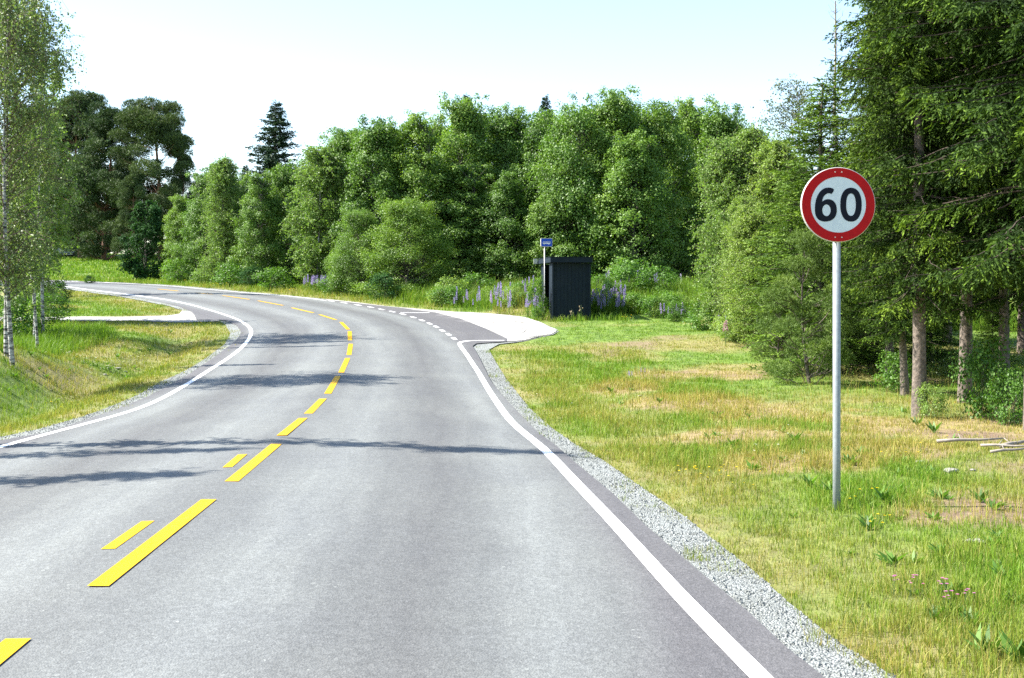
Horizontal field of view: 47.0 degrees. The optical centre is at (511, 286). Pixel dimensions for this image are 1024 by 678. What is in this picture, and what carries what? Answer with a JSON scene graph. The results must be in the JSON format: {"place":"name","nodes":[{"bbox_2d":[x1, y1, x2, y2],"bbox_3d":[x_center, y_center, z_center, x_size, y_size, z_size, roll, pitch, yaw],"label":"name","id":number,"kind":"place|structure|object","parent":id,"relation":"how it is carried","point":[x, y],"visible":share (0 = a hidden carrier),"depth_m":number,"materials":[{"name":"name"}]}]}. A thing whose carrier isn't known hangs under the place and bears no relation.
{"place":"outdoors","nodes":[
{"label":"outdoors","id":0,"kind":"place"},
{"bbox_2d":[1,310,214,321],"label":"side track","id":1,"kind":"structure","parent":0,"point":[186,316],"depth_m":45.58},
{"bbox_2d":[0,289,239,439],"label":"bank grass","id":2,"kind":"structure","parent":0,"point":[69,336],"depth_m":32.10,"materials":[{"name":"green plant"}]},
{"bbox_2d":[0,280,824,677],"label":"road","id":3,"kind":"structure","parent":0,"point":[406,498],"depth_m":8.81,"materials":[{"name":"grey asphalt"}]},
{"bbox_2d":[0,289,352,663],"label":"yellow road markings","id":4,"kind":"object","parent":3,"relation":"on","point":[11,646],"visible":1,"depth_m":8.86,"materials":[{"name":"paint"}]},
{"bbox_2d":[0,280,773,677],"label":"white road markings","id":5,"kind":"structure","parent":3,"relation":"on","point":[728,644],"depth_m":9.09,"materials":[{"name":"paint"}]},
{"bbox_2d":[0,0,874,253],"label":"sky","id":6,"kind":"structure","parent":0,"point":[328,63],"materials":[{"name":"white"}]},
{"bbox_2d":[0,255,1023,677],"bbox_3d":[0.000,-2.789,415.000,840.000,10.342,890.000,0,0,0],"label":"ground","id":7,"kind":"structure","parent":0,"point":[710,531],"depth_m":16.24,"materials":[{"name":"green plant"}]},
{"bbox_2d":[3,90,47,348],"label":"birch tree","id":8,"kind":"object","parent":7,"relation":"on","point":[33,298],"visible":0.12,"depth_m":29.95,"materials":[{"name":"green plant"}]},
{"bbox_2d":[0,294,55,336],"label":"leafy shrub","id":9,"kind":"object","parent":7,"relation":"on","point":[29,323],"visible":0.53,"depth_m":36.07,"materials":[{"name":"green plant"}]},
{"bbox_2d":[26,2,56,331],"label":"birch tree","id":10,"kind":"object","parent":7,"relation":"on","point":[42,273],"visible":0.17,"depth_m":36.38,"materials":[{"name":"green plant"}]},
{"bbox_2d":[31,25,51,336],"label":"birch tree","id":11,"kind":"object","parent":7,"relation":"on","point":[37,186],"visible":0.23,"depth_m":34.69,"materials":[{"name":"green plant"}]},
{"bbox_2d":[0,104,84,319],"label":"birch tree","id":12,"kind":"object","parent":7,"relation":"on","point":[59,201],"visible":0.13,"depth_m":44.11,"materials":[{"name":"green plant"}]},
{"bbox_2d":[0,1,84,280],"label":"birch tree","id":13,"kind":"object","parent":7,"relation":"on","point":[70,35],"visible":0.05,"depth_m":37.78,"materials":[{"name":"green plant"}]},
{"bbox_2d":[0,0,87,356],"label":"birch tree","id":14,"kind":"object","parent":7,"relation":"on","point":[33,218],"visible":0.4,"depth_m":25.77,"materials":[{"name":"green plant"}]},
{"bbox_2d":[23,47,70,278],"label":"birch tree","id":15,"kind":"object","parent":7,"relation":"on","point":[60,86],"visible":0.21,"depth_m":58.32,"materials":[{"name":"green plant"}]},
{"bbox_2d":[24,290,75,322],"bbox_3d":[-16.496,0.792,42.114,1.821,1.360,1.980,0,0,-11],"label":"leafy shrub","id":16,"kind":"object","parent":7,"relation":"on","point":[62,310],"visible":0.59,"depth_m":41.99,"materials":[{"name":"green plant"}]},
{"bbox_2d":[0,0,108,365],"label":"birch tree","id":17,"kind":"object","parent":7,"relation":"on","point":[7,7],"visible":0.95,"depth_m":24.88,"materials":[{"name":"green plant"}]},
{"bbox_2d":[49,89,118,257],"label":"pine tree","id":18,"kind":"object","parent":7,"relation":"on","point":[85,100],"visible":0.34,"depth_m":123.21,"materials":[{"name":"green plant"}]},
{"bbox_2d":[58,100,157,259],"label":"pine tree","id":19,"kind":"object","parent":7,"relation":"on","point":[96,243],"visible":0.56,"depth_m":117.38,"materials":[{"name":"green plant"}]},
{"bbox_2d":[110,171,155,257],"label":"pine tree","id":20,"kind":"object","parent":7,"relation":"on","point":[132,189],"visible":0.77,"depth_m":109.75,"materials":[{"name":"green plant"}]},
{"bbox_2d":[116,199,173,279],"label":"maple tree","id":21,"kind":"object","parent":7,"relation":"on","point":[137,266],"visible":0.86,"depth_m":78.44,"materials":[{"name":"green plant"}]},
{"bbox_2d":[97,95,202,260],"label":"pine tree","id":22,"kind":"object","parent":7,"relation":"on","point":[149,120],"visible":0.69,"depth_m":113.56,"materials":[{"name":"green plant"}]},
{"bbox_2d":[13,253,301,283],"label":"field grass","id":23,"kind":"structure","parent":7,"relation":"on","point":[69,270],"depth_m":95.84,"materials":[{"name":"green plant"}]},
{"bbox_2d":[157,194,198,279],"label":"alder tree","id":24,"kind":"object","parent":7,"relation":"on","point":[174,226],"visible":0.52,"depth_m":76.56,"materials":[{"name":"green plant"}]},
{"bbox_2d":[159,257,199,282],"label":"leafy shrub","id":25,"kind":"object","parent":7,"relation":"on","point":[171,265],"visible":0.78,"depth_m":73.29,"materials":[{"name":"green plant"}]},
{"bbox_2d":[162,143,199,256],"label":"pine tree","id":26,"kind":"object","parent":7,"relation":"on","point":[183,182],"visible":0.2,"depth_m":117.30,"materials":[{"name":"green plant"}]},
{"bbox_2d":[169,169,223,281],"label":"alder tree","id":27,"kind":"object","parent":7,"relation":"on","point":[192,214],"visible":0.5,"depth_m":73.35,"materials":[{"name":"green plant"}]},
{"bbox_2d":[192,151,255,281],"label":"tree","id":28,"kind":"object","parent":7,"relation":"on","point":[221,183],"visible":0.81,"depth_m":70.24,"materials":[{"name":"green plant"}]},
{"bbox_2d":[209,262,244,286],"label":"leafy shrub","id":29,"kind":"object","parent":7,"relation":"on","point":[232,269],"visible":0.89,"depth_m":67.17,"materials":[{"name":"green plant"}]},
{"bbox_2d":[237,265,268,287],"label":"leafy shrub","id":30,"kind":"object","parent":7,"relation":"on","point":[246,271],"visible":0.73,"depth_m":65.82,"materials":[{"name":"green plant"}]},
{"bbox_2d":[226,171,286,283],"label":"alder tree","id":31,"kind":"object","parent":7,"relation":"on","point":[260,188],"visible":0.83,"depth_m":68.47,"materials":[{"name":"green plant"}]},
{"bbox_2d":[234,100,301,266],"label":"spruce tree","id":32,"kind":"object","parent":7,"relation":"on","point":[270,156],"visible":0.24,"depth_m":83.46,"materials":[{"name":"green plant"}]},
{"bbox_2d":[250,266,297,290],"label":"leafy shrub","id":33,"kind":"object","parent":7,"relation":"on","point":[272,276],"visible":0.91,"depth_m":62.71,"materials":[{"name":"green plant"}]},
{"bbox_2d":[254,163,308,284],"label":"alder tree","id":34,"kind":"object","parent":7,"relation":"on","point":[281,181],"visible":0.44,"depth_m":69.31,"materials":[{"name":"green plant"}]},
{"bbox_2d":[277,141,351,287],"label":"tree","id":35,"kind":"object","parent":7,"relation":"on","point":[314,177],"visible":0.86,"depth_m":62.45,"materials":[{"name":"green plant"}]},
{"bbox_2d":[317,275,345,294],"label":"leafy shrub","id":36,"kind":"object","parent":7,"relation":"on","point":[330,289],"visible":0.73,"depth_m":58.73,"materials":[{"name":"green plant"}]},
{"bbox_2d":[291,127,383,285],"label":"alder tree","id":37,"kind":"object","parent":7,"relation":"on","point":[343,147],"visible":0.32,"depth_m":62.98,"materials":[{"name":"green plant"}]},
{"bbox_2d":[294,124,399,266],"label":"alder tree","id":38,"kind":"object","parent":7,"relation":"on","point":[333,136],"visible":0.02,"depth_m":75.07,"materials":[{"name":"green plant"}]},
{"bbox_2d":[315,207,389,295],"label":"alder tree","id":39,"kind":"object","parent":7,"relation":"on","point":[341,255],"visible":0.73,"depth_m":58.36,"materials":[{"name":"green plant"}]},
{"bbox_2d":[327,114,415,287],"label":"alder tree","id":40,"kind":"object","parent":7,"relation":"on","point":[377,135],"visible":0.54,"depth_m":61.35,"materials":[{"name":"green plant"}]},
{"bbox_2d":[364,271,402,300],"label":"leafy shrub","id":41,"kind":"object","parent":7,"relation":"on","point":[381,278],"visible":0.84,"depth_m":54.77,"materials":[{"name":"green plant"}]},
{"bbox_2d":[348,196,464,296],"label":"alder tree","id":42,"kind":"object","parent":7,"relation":"on","point":[407,212],"visible":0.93,"depth_m":56.34,"materials":[{"name":"green plant"}]},
{"bbox_2d":[367,109,464,286],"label":"alder tree","id":43,"kind":"object","parent":7,"relation":"on","point":[421,136],"visible":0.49,"depth_m":61.22,"materials":[{"name":"green plant"}]},
{"bbox_2d":[327,299,555,340],"bbox_3d":[-2.515,1.150,47.030,4.943,1.129,21.133,0,0,-25],"label":"lay by gravel","id":44,"kind":"object","parent":7,"relation":"on","point":[535,328],"visible":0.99,"depth_m":43.19,"materials":[{"name":"grey gravel"}]},
{"bbox_2d":[458,313,527,336],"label":"tyre marks","id":45,"kind":"object","parent":44,"relation":"on","point":[510,332],"visible":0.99,"depth_m":42.71},
{"bbox_2d":[411,114,472,280],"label":"alder tree","id":46,"kind":"object","parent":7,"relation":"on","point":[435,122],"visible":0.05,"depth_m":76.23,"materials":[{"name":"green plant"}]},
{"bbox_2d":[0,283,894,677],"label":"gravel shoulder","id":47,"kind":"object","parent":7,"relation":"on","point":[774,623],"visible":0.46,"depth_m":8.99},
{"bbox_2d":[0,350,895,677],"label":"loose stones","id":48,"kind":"object","parent":47,"relation":"on","point":[750,592],"visible":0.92,"depth_m":9.11,"materials":[{"name":"grey gravel"}]},
{"bbox_2d":[425,274,470,297],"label":"leafy shrub","id":49,"kind":"object","parent":7,"relation":"on","point":[452,282],"visible":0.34,"depth_m":53.17,"materials":[{"name":"green plant"}]},
{"bbox_2d":[434,285,471,307],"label":"meadow herb","id":50,"kind":"object","parent":7,"relation":"on","point":[452,291],"visible":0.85,"depth_m":51.14,"materials":[{"name":"green plant"}]},
{"bbox_2d":[416,162,508,283],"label":"alder tree","id":51,"kind":"object","parent":7,"relation":"on","point":[459,174],"visible":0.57,"depth_m":60.89,"materials":[{"name":"green plant"}]},
{"bbox_2d":[424,90,501,277],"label":"alder tree","id":52,"kind":"object","parent":7,"relation":"on","point":[467,131],"visible":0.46,"depth_m":63.16,"materials":[{"name":"green plant"}]},
{"bbox_2d":[459,271,497,291],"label":"leafy shrub","id":53,"kind":"object","parent":7,"relation":"on","point":[482,280],"visible":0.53,"depth_m":54.18,"materials":[{"name":"green plant"}]},
{"bbox_2d":[466,170,539,284],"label":"alder tree","id":54,"kind":"object","parent":7,"relation":"on","point":[508,192],"visible":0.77,"depth_m":60.13,"materials":[{"name":"green plant"}]},
{"bbox_2d":[468,101,537,277],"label":"alder tree","id":55,"kind":"object","parent":7,"relation":"on","point":[502,135],"visible":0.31,"depth_m":64.13,"materials":[{"name":"green plant"}]},
{"bbox_2d":[491,107,578,277],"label":"alder tree","id":56,"kind":"object","parent":7,"relation":"on","point":[535,130],"visible":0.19,"depth_m":63.12,"materials":[{"name":"green plant"}]},
{"bbox_2d":[525,275,550,319],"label":"leafy shrub","id":57,"kind":"object","parent":7,"relation":"on","point":[543,302],"visible":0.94,"depth_m":45.28,"materials":[{"name":"green plant"}]},
{"bbox_2d":[60,271,1017,331],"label":"tall meadow grass","id":58,"kind":"structure","parent":7,"relation":"on","point":[412,298],"depth_m":50.98,"materials":[{"name":"green plant"}]},
{"bbox_2d":[516,164,593,282],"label":"alder tree","id":59,"kind":"object","parent":7,"relation":"on","point":[542,214],"visible":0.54,"depth_m":59.19,"materials":[{"name":"green plant"}]},
{"bbox_2d":[534,257,592,320],"bbox_3d":[1.993,0.090,46.460,1.870,2.451,3.360,0,0,-7],"label":"bus shelter","id":60,"kind":"object","parent":7,"relation":"on","point":[567,285],"visible":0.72,"depth_m":45.09,"materials":[{"name":"black metal"}]},
{"bbox_2d":[515,90,648,281],"bbox_3d":[3.328,-4.378,60.918,6.546,10.707,6.926,0,0,-29],"label":"alder tree","id":61,"kind":"object","parent":7,"relation":"on","point":[581,123],"visible":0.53,"depth_m":59.50,"materials":[{"name":"green plant"}]},
{"bbox_2d":[568,84,678,279],"bbox_3d":[5.361,-4.872,61.131,5.567,11.062,6.094,0,0,-36],"label":"alder tree","id":62,"kind":"object","parent":7,"relation":"on","point":[618,110],"visible":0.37,"depth_m":60.13,"materials":[{"name":"green plant"}]},
{"bbox_2d":[607,256,655,292],"bbox_3d":[4.962,-0.387,50.592,2.597,1.855,2.387,0,0,-33],"label":"leafy shrub","id":63,"kind":"object","parent":7,"relation":"on","point":[625,271],"visible":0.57,"depth_m":50.01,"materials":[{"name":"green plant"}]},
{"bbox_2d":[581,126,682,283],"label":"alder tree","id":64,"kind":"object","parent":7,"relation":"on","point":[629,153],"visible":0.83,"depth_m":58.12,"materials":[{"name":"green plant"}]},
{"bbox_2d":[633,294,666,317],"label":"meadow herb","id":65,"kind":"object","parent":7,"relation":"on","point":[651,305],"visible":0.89,"depth_m":45.66,"materials":[{"name":"green plant"}]},
{"bbox_2d":[630,263,681,296],"bbox_3d":[5.908,-0.177,49.362,1.986,1.608,2.160,0,0,-18],"label":"leafy shrub","id":66,"kind":"object","parent":7,"relation":"on","point":[668,277],"visible":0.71,"depth_m":49.13,"materials":[{"name":"green plant"}]},
{"bbox_2d":[613,98,712,281],"bbox_3d":[7.630,-4.738,62.003,6.269,10.419,5.635,0,0,-43],"label":"alder tree","id":67,"kind":"object","parent":7,"relation":"on","point":[673,139],"visible":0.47,"depth_m":61.03,"materials":[{"name":"green plant"}]},
{"bbox_2d":[664,300,687,321],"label":"leafy shrub","id":68,"kind":"object","parent":7,"relation":"on","point":[677,316],"visible":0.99,"depth_m":43.93,"materials":[{"name":"green plant"}]},
{"bbox_2d":[649,92,718,281],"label":"alder tree","id":69,"kind":"object","parent":7,"relation":"on","point":[690,126],"visible":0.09,"depth_m":65.23,"materials":[{"name":"green plant"}]},
{"bbox_2d":[681,299,723,330],"bbox_3d":[6.617,1.030,40.404,1.662,1.237,1.528,0,0,-15],"label":"leafy shrub","id":70,"kind":"object","parent":7,"relation":"on","point":[694,320],"visible":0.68,"depth_m":40.22,"materials":[{"name":"green plant"}]},
{"bbox_2d":[679,101,755,280],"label":"alder tree","id":71,"kind":"object","parent":7,"relation":"on","point":[723,122],"visible":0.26,"depth_m":63.51,"materials":[{"name":"green plant"}]},
{"bbox_2d":[681,129,754,329],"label":"birch tree","id":72,"kind":"object","parent":7,"relation":"on","point":[720,184],"visible":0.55,"depth_m":39.91,"materials":[{"name":"green plant"}]},
{"bbox_2d":[709,305,749,342],"bbox_3d":[6.831,1.168,36.101,1.386,1.253,1.602,0,0,34],"label":"leafy shrub","id":73,"kind":"object","parent":7,"relation":"on","point":[721,322],"visible":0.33,"depth_m":35.81,"materials":[{"name":"green plant"}]},
{"bbox_2d":[691,117,771,326],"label":"birch tree","id":74,"kind":"object","parent":7,"relation":"on","point":[747,141],"visible":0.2,"depth_m":40.21,"materials":[{"name":"green plant"}]},
{"bbox_2d":[702,189,767,337],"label":"birch tree","id":75,"kind":"object","parent":7,"relation":"on","point":[740,203],"visible":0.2,"depth_m":37.00,"materials":[{"name":"green plant"}]},
{"bbox_2d":[714,199,784,345],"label":"birch tree","id":76,"kind":"object","parent":7,"relation":"on","point":[751,219],"visible":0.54,"depth_m":34.95,"materials":[{"name":"green plant"}]},
{"bbox_2d":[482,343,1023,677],"bbox_3d":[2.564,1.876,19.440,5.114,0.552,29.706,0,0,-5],"label":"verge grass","id":77,"kind":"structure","parent":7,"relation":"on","point":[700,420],"depth_m":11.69,"materials":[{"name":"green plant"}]},
{"bbox_2d":[722,130,813,313],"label":"birch tree","id":78,"kind":"object","parent":7,"relation":"on","point":[774,152],"visible":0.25,"depth_m":38.80,"materials":[{"name":"green plant"}]},
{"bbox_2d":[733,170,823,359],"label":"spruce tree","id":79,"kind":"object","parent":7,"relation":"on","point":[773,216],"visible":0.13,"depth_m":32.00,"materials":[{"name":"green plant"}]},
{"bbox_2d":[750,288,808,374],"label":"pine tree","id":80,"kind":"object","parent":7,"relation":"on","point":[774,348],"visible":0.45,"depth_m":27.42,"materials":[{"name":"green plant"}]},
{"bbox_2d":[750,73,839,174],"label":"birch tree","id":81,"kind":"object","parent":7,"relation":"on","point":[800,99],"visible":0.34,"depth_m":41.85,"materials":[{"name":"green plant"}]},
{"bbox_2d":[753,228,867,383],"bbox_3d":[6.208,0.469,24.541,2.049,3.472,2.093,0,0,-43],"label":"pine tree","id":82,"kind":"object","parent":7,"relation":"on","point":[810,249],"visible":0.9,"depth_m":24.43,"materials":[{"name":"green plant"}]},
{"bbox_2d":[709,76,930,376],"bbox_3d":[7.428,-1.265,27.403,5.066,7.375,4.837,0,0,-21],"label":"spruce tree","id":83,"kind":"object","parent":7,"relation":"on","point":[819,148],"visible":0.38,"depth_m":27.33,"materials":[{"name":"green plant"}]},
{"bbox_2d":[813,1,848,264],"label":"dead spruce tree","id":84,"kind":"object","parent":7,"relation":"on","point":[836,44],"visible":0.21,"depth_m":33.98,"materials":[{"name":"grey plant"}]},
{"bbox_2d":[800,167,874,510],"bbox_3d":[2.855,0.612,10.343,0.656,3.313,0.104,0,0,0],"label":"speed limit sign","id":85,"kind":"object","parent":7,"relation":"on","point":[837,205],"visible":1,"depth_m":10.31,"materials":[{"name":"metal"}]},
{"bbox_2d":[830,285,898,371],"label":"pine tree","id":86,"kind":"object","parent":7,"relation":"on","point":[860,337],"visible":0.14,"depth_m":27.81,"materials":[{"name":"green plant"}]},
{"bbox_2d":[793,156,938,363],"bbox_3d":[8.964,-0.747,30.113,4.082,6.155,3.898,0,0,10],"label":"spruce tree","id":87,"kind":"object","parent":7,"relation":"on","point":[897,348],"visible":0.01,"depth_m":29.80,"materials":[{"name":"green plant"}]},
{"bbox_2d":[809,1,934,381],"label":"spruce tree","id":88,"kind":"object","parent":7,"relation":"on","point":[891,344],"visible":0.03,"depth_m":25.01,"materials":[{"name":"green plant"}]},
{"bbox_2d":[869,349,911,392],"bbox_3d":[7.525,1.662,22.955,1.039,0.928,0.955,0,0,-27],"label":"leafy shrub","id":89,"kind":"object","parent":7,"relation":"on","point":[889,373],"visible":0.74,"depth_m":22.94,"materials":[{"name":"green plant"}]},
{"bbox_2d":[772,344,1023,391],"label":"berry scrub","id":90,"kind":"object","parent":7,"relation":"on","point":[933,370],"visible":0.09,"depth_m":28.33,"materials":[{"name":"green plant"}]},
{"bbox_2d":[841,17,973,395],"bbox_3d":[7.652,-1.816,22.472,2.624,8.050,2.750,0,0,11],"label":"spruce tree","id":91,"kind":"object","parent":7,"relation":"on","point":[901,328],"visible":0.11,"depth_m":22.41,"materials":[{"name":"green plant"}]},
{"bbox_2d":[803,0,1023,417],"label":"spruce tree","id":92,"kind":"object","parent":7,"relation":"on","point":[883,240],"visible":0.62,"depth_m":18.02,"materials":[{"name":"green plant"}]},
{"bbox_2d":[821,3,1023,402],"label":"spruce tree","id":93,"kind":"object","parent":7,"relation":"on","point":[965,334],"visible":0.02,"depth_m":20.29,"materials":[{"name":"green plant"}]},
{"bbox_2d":[837,0,1023,429],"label":"spruce tree","id":94,"kind":"object","parent":7,"relation":"on","point":[1008,117],"visible":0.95,"depth_m":16.41,"materials":[{"name":"green plant"}]},
{"bbox_2d":[914,381,951,417],"bbox_3d":[6.418,1.756,17.987,0.504,0.626,0.582,0,0,-9],"label":"leafy shrub","id":95,"kind":"object","parent":7,"relation":"on","point":[926,410],"visible":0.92,"depth_m":17.95,"materials":[{"name":"green plant"}]},
{"bbox_2d":[845,30,1021,322],"bbox_3d":[11.215,-6.321,24.022,6.700,17.217,7.160,0,0,-35],"label":"spruce tree","id":96,"kind":"object","parent":7,"relation":"on","point":[988,298],"visible":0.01,"depth_m":24.19,"materials":[{"name":"green plant"}]},
{"bbox_2d":[907,318,973,365],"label":"spruce tree","id":97,"kind":"object","parent":7,"relation":"on","point":[933,356],"visible":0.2,"depth_m":29.76,"materials":[{"name":"green plant"}]},
{"bbox_2d":[863,14,1023,383],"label":"spruce tree","id":98,"kind":"object","parent":7,"relation":"on","point":[1005,330],"visible":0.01,"depth_m":22.92,"materials":[{"name":"green plant"}]},
{"bbox_2d":[875,1,1023,331],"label":"spruce tree","id":99,"kind":"object","parent":7,"relation":"on","point":[1002,303],"visible":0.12,"depth_m":18.84,"materials":[{"name":"green plant"}]},
{"bbox_2d":[936,433,1005,442],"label":"fallen branch","id":100,"kind":"object","parent":7,"relation":"on","point":[960,439],"visible":1,"depth_m":14.30,"materials":[{"name":"brown wood"}]},
{"bbox_2d":[963,623,1005,656],"bbox_3d":[2.509,1.903,6.259,0.164,0.173,0.237,0,0,0],"label":"broadleaf weed","id":101,"kind":"object","parent":7,"relation":"on","point":[977,635],"visible":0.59,"depth_m":6.31,"materials":[{"name":"green plant"}]},
{"bbox_2d":[948,329,1023,420],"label":"leafy shrub","id":102,"kind":"object","parent":7,"relation":"on","point":[974,366],"visible":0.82,"depth_m":17.92,"materials":[{"name":"green plant"}]},
{"bbox_2d":[972,295,1020,379],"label":"spruce tree","id":103,"kind":"object","parent":7,"relation":"on","point":[995,325],"visible":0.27,"depth_m":25.94,"materials":[{"name":"green plant"}]},
{"bbox_2d":[981,363,1023,426],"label":"leafy shrub","id":104,"kind":"object","parent":7,"relation":"on","point":[1017,392],"visible":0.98,"depth_m":17.16,"materials":[{"name":"green plant"}]},
{"bbox_2d":[998,629,1023,660],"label":"broadleaf weed","id":105,"kind":"object","parent":7,"relation":"on","point":[1004,641],"visible":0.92,"depth_m":6.17,"materials":[{"name":"green plant"}]},
{"bbox_2d":[1017,296,1023,353],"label":"spruce tree","id":106,"kind":"object","parent":7,"relation":"on","point":[1020,338],"depth_m":32.91,"materials":[{"name":"brown plant"}]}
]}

